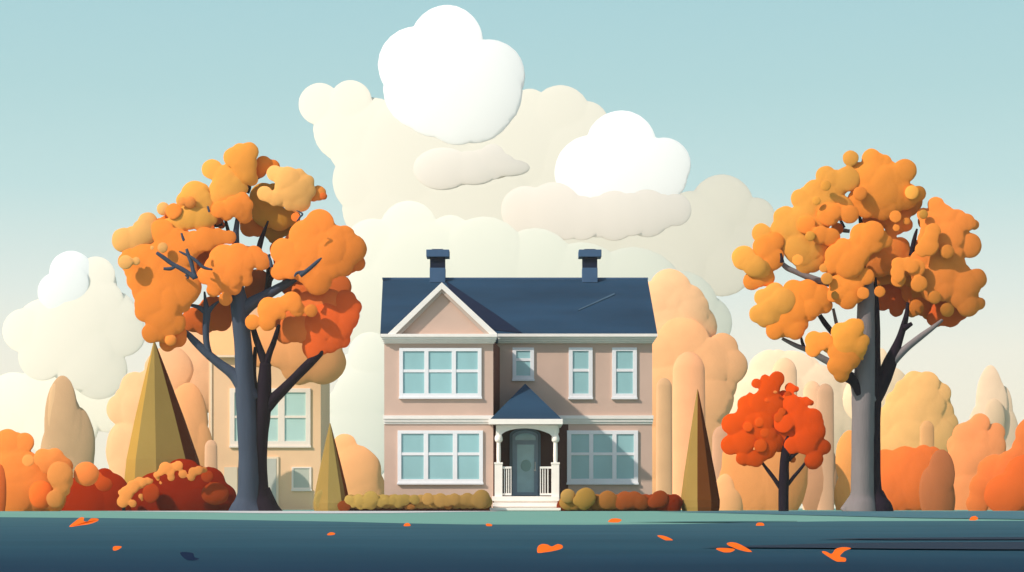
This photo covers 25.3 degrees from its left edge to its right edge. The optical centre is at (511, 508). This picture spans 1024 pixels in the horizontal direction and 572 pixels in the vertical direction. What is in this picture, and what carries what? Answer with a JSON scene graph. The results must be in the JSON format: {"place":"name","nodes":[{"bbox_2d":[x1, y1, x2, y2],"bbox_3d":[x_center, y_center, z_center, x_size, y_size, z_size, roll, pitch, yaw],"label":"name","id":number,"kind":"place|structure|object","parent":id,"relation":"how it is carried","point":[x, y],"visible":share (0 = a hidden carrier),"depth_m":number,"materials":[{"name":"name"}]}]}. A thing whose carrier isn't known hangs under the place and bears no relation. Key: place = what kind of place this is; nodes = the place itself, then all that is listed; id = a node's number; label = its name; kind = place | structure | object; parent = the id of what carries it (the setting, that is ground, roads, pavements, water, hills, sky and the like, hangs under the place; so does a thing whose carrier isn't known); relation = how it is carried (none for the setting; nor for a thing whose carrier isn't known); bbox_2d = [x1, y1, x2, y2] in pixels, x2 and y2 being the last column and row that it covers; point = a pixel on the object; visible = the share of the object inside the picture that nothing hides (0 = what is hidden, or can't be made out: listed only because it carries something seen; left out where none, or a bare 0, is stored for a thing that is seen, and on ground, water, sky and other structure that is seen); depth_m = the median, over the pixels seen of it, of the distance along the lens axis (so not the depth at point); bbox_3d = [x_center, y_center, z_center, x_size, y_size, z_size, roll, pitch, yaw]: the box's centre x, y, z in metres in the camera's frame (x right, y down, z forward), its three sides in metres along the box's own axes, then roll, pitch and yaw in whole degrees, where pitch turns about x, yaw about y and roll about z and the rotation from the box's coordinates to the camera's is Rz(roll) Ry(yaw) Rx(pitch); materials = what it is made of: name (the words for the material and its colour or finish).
{"place":"outdoors","nodes":[
{"label":"outdoors","id":0,"kind":"place"},
{"bbox_2d":[0,371,128,450],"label":"cloud","id":1,"kind":"structure","parent":0,"point":[23,398],"depth_m":1895.43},
{"bbox_2d":[2,251,144,398],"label":"cloud","id":2,"kind":"structure","parent":0,"point":[78,324],"depth_m":1646.19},
{"bbox_2d":[140,511,481,512],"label":"path","id":3,"kind":"structure","parent":0,"point":[314,511],"depth_m":81.31,"materials":[{"name":"concrete"}]},
{"bbox_2d":[330,332,383,474],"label":"cloud","id":4,"kind":"structure","parent":0,"point":[357,403],"depth_m":1496.47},
{"bbox_2d":[378,5,524,144],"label":"cloud","id":5,"kind":"structure","parent":0,"point":[449,74],"depth_m":1895.01,"materials":[{"name":"white"}]},
{"bbox_2d":[413,144,529,189],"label":"cloud","id":6,"kind":"structure","parent":0,"point":[443,168],"depth_m":1696.63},
{"bbox_2d":[0,517,1023,571],"bbox_3d":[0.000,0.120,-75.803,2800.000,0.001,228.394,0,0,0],"label":"road","id":7,"kind":"structure","parent":0,"point":[36,544],"depth_m":6.98,"materials":[{"name":"asphalt"}]},
{"bbox_2d":[69,517,98,526],"bbox_3d":[-2.744,0.088,14.643,0.181,0.062,0.050,0,0,0],"label":"fallen leaf","id":8,"kind":"object","parent":7,"relation":"on","point":[79,521],"visible":1,"depth_m":14.64,"materials":[{"name":"orange plant"}]},
{"bbox_2d":[113,546,121,550],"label":"fallen leaf","id":9,"kind":"object","parent":7,"relation":"on","point":[116,548],"visible":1,"depth_m":6.43,"materials":[{"name":"orange plant"}]},
{"bbox_2d":[180,552,198,559],"bbox_3d":[-0.738,0.110,5.227,0.045,0.019,0.019,0,0,0],"label":"fallen leaf","id":10,"kind":"object","parent":7,"relation":"on","point":[188,555],"visible":1,"depth_m":5.23,"materials":[{"name":"blue plant"}]},
{"bbox_2d":[537,544,562,552],"bbox_3d":[0.102,0.107,6.099,0.069,0.024,0.022,0,0,0],"label":"fallen leaf","id":11,"kind":"object","parent":7,"relation":"on","point":[541,548],"visible":1,"depth_m":6.10,"materials":[{"name":"orange plant"}]},
{"bbox_2d":[658,535,671,539],"bbox_3d":[0.568,0.110,8.477,0.058,0.019,0.014,0,0,16],"label":"fallen leaf","id":12,"kind":"object","parent":7,"relation":"on","point":[664,537],"visible":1,"depth_m":8.48,"materials":[{"name":"orange plant"}]},
{"bbox_2d":[666,521,780,521],"bbox_3d":[1.873,0.116,20.103,0.868,0.001,2.367,0,0,43],"label":"road marking","id":13,"kind":"object","parent":7,"relation":"on","point":[723,521],"visible":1,"depth_m":19.98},
{"bbox_2d":[716,548,734,551],"bbox_3d":[0.576,0.113,6.158,0.050,0.012,0.012,0,0,0],"label":"fallen leaf","id":14,"kind":"object","parent":7,"relation":"on","point":[726,549],"visible":1,"depth_m":6.16,"materials":[{"name":"orange plant"}]},
{"bbox_2d":[727,542,751,551],"bbox_3d":[0.620,0.106,6.229,0.070,0.026,0.015,0,0,20],"label":"fallen leaf","id":15,"kind":"object","parent":7,"relation":"on","point":[737,546],"visible":1,"depth_m":6.23,"materials":[{"name":"orange plant"}]},
{"bbox_2d":[822,547,850,561],"bbox_3d":[0.726,0.103,5.097,0.066,0.032,0.030,0,0,0],"label":"fallen leaf","id":16,"kind":"object","parent":7,"relation":"on","point":[836,554],"visible":1,"depth_m":5.10,"materials":[{"name":"orange plant"}]},
{"bbox_2d":[720,542,1023,548],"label":"road marking","id":17,"kind":"object","parent":7,"relation":"on","point":[951,545],"visible":1,"depth_m":7.11,"materials":[{"name":"black paint"}]},
{"bbox_2d":[836,537,1023,538],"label":"road marking","id":18,"kind":"object","parent":7,"relation":"on","point":[944,538],"visible":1,"depth_m":8.75,"materials":[{"name":"black paint"}]},
{"bbox_2d":[0,508,1023,524],"bbox_3d":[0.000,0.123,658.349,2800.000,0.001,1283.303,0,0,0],"label":"lawn","id":19,"kind":"structure","parent":0,"point":[561,517],"depth_m":30.34,"materials":[{"name":"green plant"}]},
{"bbox_2d":[0,429,98,510],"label":"bush","id":20,"kind":"object","parent":19,"relation":"on","point":[40,480],"visible":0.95,"depth_m":95.82,"materials":[{"name":"orange plant"}]},
{"bbox_2d":[40,376,94,477],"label":"tree","id":21,"kind":"object","parent":19,"relation":"on","point":[68,431],"visible":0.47,"depth_m":159.55,"materials":[{"name":"beige plant"}]},
{"bbox_2d":[61,468,130,510],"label":"bush","id":22,"kind":"object","parent":19,"relation":"on","point":[101,493],"visible":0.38,"depth_m":110.49,"materials":[{"name":"red plant"}]},
{"bbox_2d":[106,347,193,478],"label":"pale tree","id":23,"kind":"object","parent":19,"relation":"on","point":[122,405],"visible":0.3,"depth_m":189.37,"materials":[{"name":"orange plant"}]},
{"bbox_2d":[124,343,199,482],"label":"cone conifer","id":24,"kind":"object","parent":19,"relation":"on","point":[160,433],"visible":0.56,"depth_m":112.06,"materials":[{"name":"yellow plant"}]},
{"bbox_2d":[117,461,206,510],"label":"flowering shrub","id":25,"kind":"object","parent":19,"relation":"on","point":[128,491],"visible":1,"depth_m":109.15,"materials":[{"name":"orange plant"}]},
{"bbox_2d":[131,459,235,510],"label":"bush","id":26,"kind":"object","parent":19,"relation":"on","point":[210,489],"visible":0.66,"depth_m":110.52,"materials":[{"name":"red plant"}]},
{"bbox_2d":[175,383,211,466],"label":"pale tree","id":27,"kind":"object","parent":19,"relation":"on","point":[190,399],"visible":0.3,"depth_m":174.60,"materials":[{"name":"orange plant"}]},
{"bbox_2d":[205,440,216,468],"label":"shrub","id":28,"kind":"object","parent":19,"relation":"on","point":[210,453],"visible":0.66,"depth_m":149.83,"materials":[{"name":"beige plant"}]},
{"bbox_2d":[178,307,258,412],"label":"pale tree","id":29,"kind":"object","parent":19,"relation":"on","point":[200,375],"visible":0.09,"depth_m":194.02,"materials":[{"name":"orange plant"}]},
{"bbox_2d":[112,142,366,510],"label":"maple tree","id":30,"kind":"object","parent":19,"relation":"on","point":[169,263],"visible":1,"depth_m":107.47,"materials":[{"name":"orange plant"}]},
{"bbox_2d":[209,323,329,509],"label":"neighbouring house","id":31,"kind":"structure","parent":19,"relation":"on","point":[299,424],"depth_m":180.00,"materials":[{"name":"beige paint"}]},
{"bbox_2d":[229,388,310,447],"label":"window","id":32,"kind":"structure","parent":31,"relation":"in","point":[290,419],"depth_m":179.98,"materials":[{"name":"blue glass"}]},
{"bbox_2d":[267,457,278,505],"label":"door","id":33,"kind":"structure","parent":31,"relation":"in","point":[272,462],"depth_m":179.89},
{"bbox_2d":[291,467,311,490],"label":"window","id":34,"kind":"structure","parent":31,"relation":"in","point":[301,476],"depth_m":179.98,"materials":[{"name":"white glass"}]},
{"bbox_2d":[251,326,345,459],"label":"pale tree","id":35,"kind":"object","parent":19,"relation":"on","point":[288,359],"visible":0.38,"depth_m":175.40,"materials":[{"name":"orange plant"}]},
{"bbox_2d":[313,424,350,510],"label":"cone conifer","id":36,"kind":"object","parent":19,"relation":"on","point":[331,492],"visible":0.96,"depth_m":98.61,"materials":[{"name":"yellow plant"}]},
{"bbox_2d":[335,434,383,494],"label":"pale shrub","id":37,"kind":"object","parent":19,"relation":"on","point":[361,467],"visible":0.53,"depth_m":144.50,"materials":[{"name":"orange plant"}]},
{"bbox_2d":[344,489,491,510],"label":"hedge","id":38,"kind":"object","parent":19,"relation":"on","point":[480,500],"visible":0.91,"depth_m":98.23,"materials":[{"name":"yellow plant"}]},
{"bbox_2d":[380,249,657,510],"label":"suburban house","id":39,"kind":"structure","parent":19,"relation":"on","point":[520,394],"depth_m":103.92,"materials":[{"name":"beige paint"}]},
{"bbox_2d":[399,348,481,398],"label":"window","id":40,"kind":"structure","parent":39,"relation":"in","point":[424,373],"depth_m":99.98,"materials":[{"name":"teal glass"}]},
{"bbox_2d":[397,430,483,484],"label":"window","id":41,"kind":"structure","parent":39,"relation":"in","point":[425,457],"depth_m":99.98,"materials":[{"name":"teal glass"}]},
{"bbox_2d":[512,347,534,380],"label":"window","id":42,"kind":"structure","parent":39,"relation":"in","point":[522,357],"depth_m":103.91,"materials":[{"name":"teal glass"}]},
{"bbox_2d":[512,430,537,495],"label":"door","id":43,"kind":"structure","parent":39,"relation":"in","point":[524,443],"depth_m":103.91,"materials":[{"name":"blue wood"}]},
{"bbox_2d":[568,347,592,398],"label":"window","id":44,"kind":"structure","parent":39,"relation":"in","point":[580,358],"depth_m":103.96,"materials":[{"name":"teal glass"}]},
{"bbox_2d":[566,430,638,484],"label":"window","id":45,"kind":"structure","parent":39,"relation":"in","point":[594,457],"depth_m":103.96,"materials":[{"name":"teal glass"}]},
{"bbox_2d":[611,347,637,398],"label":"window","id":46,"kind":"structure","parent":39,"relation":"in","point":[624,359],"depth_m":103.96,"materials":[{"name":"teal glass"}]},
{"bbox_2d":[608,518,620,521],"bbox_3d":[0.864,0.102,19.177,0.114,0.035,0.032,0,0,0],"label":"fallen leaf","id":47,"kind":"object","parent":19,"relation":"on","point":[614,520],"visible":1,"depth_m":19.18,"materials":[{"name":"orange plant"}]},
{"bbox_2d":[557,488,682,510],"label":"hedge","id":48,"kind":"object","parent":19,"relation":"on","point":[585,499],"visible":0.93,"depth_m":98.36,"materials":[{"name":"brown plant"}]},
{"bbox_2d":[656,378,671,494],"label":"tree","id":49,"kind":"object","parent":19,"relation":"on","point":[664,434],"visible":0.87,"depth_m":154.77,"materials":[{"name":"beige plant"}]},
{"bbox_2d":[672,352,704,509],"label":"pale shrub","id":50,"kind":"object","parent":19,"relation":"on","point":[688,374],"visible":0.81,"depth_m":179.47,"materials":[{"name":"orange plant"}]},
{"bbox_2d":[648,269,747,493],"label":"pale tree","id":51,"kind":"object","parent":19,"relation":"on","point":[685,319],"visible":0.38,"depth_m":209.35,"materials":[{"name":"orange plant"}]},
{"bbox_2d":[681,389,719,510],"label":"cone conifer","id":52,"kind":"object","parent":19,"relation":"on","point":[700,492],"visible":0.89,"depth_m":98.62,"materials":[{"name":"brown plant"}]},
{"bbox_2d":[712,426,726,480],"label":"tree","id":53,"kind":"object","parent":19,"relation":"on","point":[719,434],"visible":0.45,"depth_m":159.71,"materials":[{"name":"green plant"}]},
{"bbox_2d":[717,474,742,509],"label":"pale shrub","id":54,"kind":"object","parent":19,"relation":"on","point":[730,497],"visible":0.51,"depth_m":127.76,"materials":[{"name":"beige plant"}]},
{"bbox_2d":[719,448,807,509],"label":"pale shrub","id":55,"kind":"object","parent":19,"relation":"on","point":[756,488],"visible":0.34,"depth_m":139.36,"materials":[{"name":"orange plant"}]},
{"bbox_2d":[721,371,830,510],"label":"red tree","id":56,"kind":"object","parent":19,"relation":"on","point":[768,419],"visible":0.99,"depth_m":95.74,"materials":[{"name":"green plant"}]},
{"bbox_2d":[772,358,796,394],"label":"cream shrub","id":57,"kind":"object","parent":19,"relation":"on","point":[786,367],"visible":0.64,"depth_m":239.49,"materials":[{"name":"beige plant"}]},
{"bbox_2d":[729,350,851,504],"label":"cream tree","id":58,"kind":"object","parent":19,"relation":"on","point":[808,368],"visible":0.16,"depth_m":288.86,"materials":[{"name":"beige plant"}]},
{"bbox_2d":[803,381,818,509],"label":"pale shrub","id":59,"kind":"object","parent":19,"relation":"on","point":[810,389],"visible":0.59,"depth_m":189.67,"materials":[{"name":"beige plant"}]},
{"bbox_2d":[802,384,837,509],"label":"tree","id":60,"kind":"object","parent":19,"relation":"on","point":[822,481],"visible":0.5,"depth_m":149.75,"materials":[{"name":"beige plant"}]},
{"bbox_2d":[834,430,851,509],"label":"pale shrub","id":61,"kind":"object","parent":19,"relation":"on","point":[842,490],"visible":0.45,"depth_m":141.84,"materials":[{"name":"orange plant"}]},
{"bbox_2d":[732,148,986,510],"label":"maple tree","id":62,"kind":"object","parent":19,"relation":"on","point":[871,267],"visible":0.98,"depth_m":93.61,"materials":[{"name":"orange plant"}]},
{"bbox_2d":[842,348,904,418],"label":"cream tree","id":63,"kind":"object","parent":19,"relation":"on","point":[898,375],"visible":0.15,"depth_m":269.23,"materials":[{"name":"beige plant"}]},
{"bbox_2d":[881,445,939,509],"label":"orange bush","id":64,"kind":"object","parent":19,"relation":"on","point":[903,468],"visible":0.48,"depth_m":129.57,"materials":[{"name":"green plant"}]},
{"bbox_2d":[880,371,958,451],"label":"pale tree","id":65,"kind":"object","parent":19,"relation":"on","point":[914,400],"visible":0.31,"depth_m":189.40,"materials":[{"name":"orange plant"}]},
{"bbox_2d":[920,421,933,446],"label":"shrub","id":66,"kind":"object","parent":19,"relation":"on","point":[927,433],"visible":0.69,"depth_m":169.78,"materials":[{"name":"beige plant"}]},
{"bbox_2d":[919,449,954,510],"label":"brown shrub","id":67,"kind":"object","parent":19,"relation":"on","point":[936,489],"visible":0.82,"depth_m":121.78,"materials":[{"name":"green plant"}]},
{"bbox_2d":[947,413,1005,509],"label":"pale tree","id":68,"kind":"object","parent":19,"relation":"on","point":[974,441],"visible":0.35,"depth_m":159.54,"materials":[{"name":"orange plant"}]},
{"bbox_2d":[969,365,1017,450],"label":"tree","id":69,"kind":"object","parent":19,"relation":"on","point":[994,404],"visible":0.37,"depth_m":229.49,"materials":[{"name":"beige plant"}]},
{"bbox_2d":[966,419,1023,510],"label":"orange bush","id":70,"kind":"object","parent":19,"relation":"on","point":[997,483],"visible":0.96,"depth_m":110.58,"materials":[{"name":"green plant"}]},
{"bbox_2d":[0,0,1023,507],"label":"sky","id":71,"kind":"structure","parent":0,"point":[108,108],"materials":[{"name":"blue"}]},
{"bbox_2d":[299,80,773,295],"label":"cloud","id":72,"kind":"structure","parent":0,"point":[373,149],"depth_m":2291.96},
{"bbox_2d":[348,201,731,341],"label":"cloud","id":73,"kind":"structure","parent":0,"point":[400,238],"depth_m":1595.12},
{"bbox_2d":[501,182,690,240],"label":"cloud","id":74,"kind":"structure","parent":0,"point":[563,211],"depth_m":1746.61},
{"bbox_2d":[555,111,690,197],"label":"cloud","id":75,"kind":"structure","parent":0,"point":[626,151],"depth_m":1844.61,"materials":[{"name":"white"}]},
{"bbox_2d":[657,511,1023,518],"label":"footpath","id":76,"kind":"structure","parent":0,"point":[970,514],"depth_m":50.38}
]}

